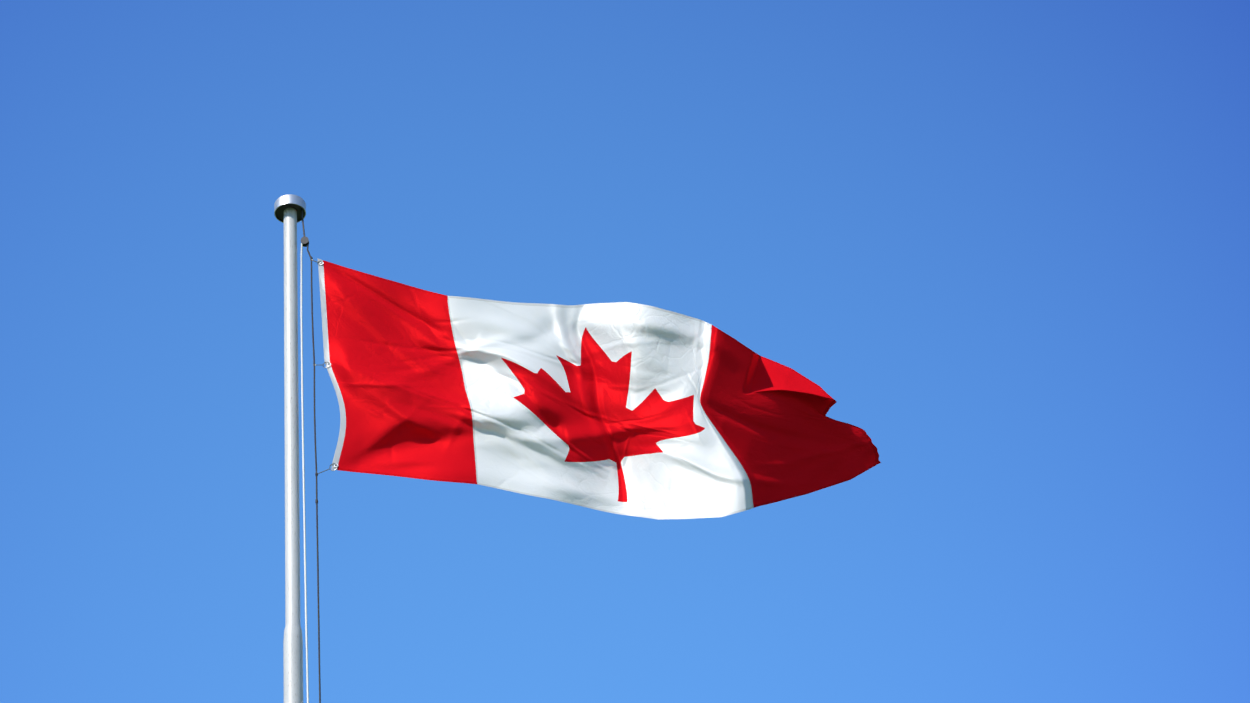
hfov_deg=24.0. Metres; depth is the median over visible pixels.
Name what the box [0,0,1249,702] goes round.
sky
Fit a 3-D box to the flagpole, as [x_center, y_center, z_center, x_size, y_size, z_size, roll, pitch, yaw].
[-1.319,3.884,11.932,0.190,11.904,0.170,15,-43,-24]
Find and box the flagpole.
[274,194,320,702]
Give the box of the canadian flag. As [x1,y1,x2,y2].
[310,259,880,519]
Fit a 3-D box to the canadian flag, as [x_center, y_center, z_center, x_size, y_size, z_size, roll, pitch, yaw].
[-0.080,0.171,14.832,2.943,1.894,0.547,3,-39,-11]

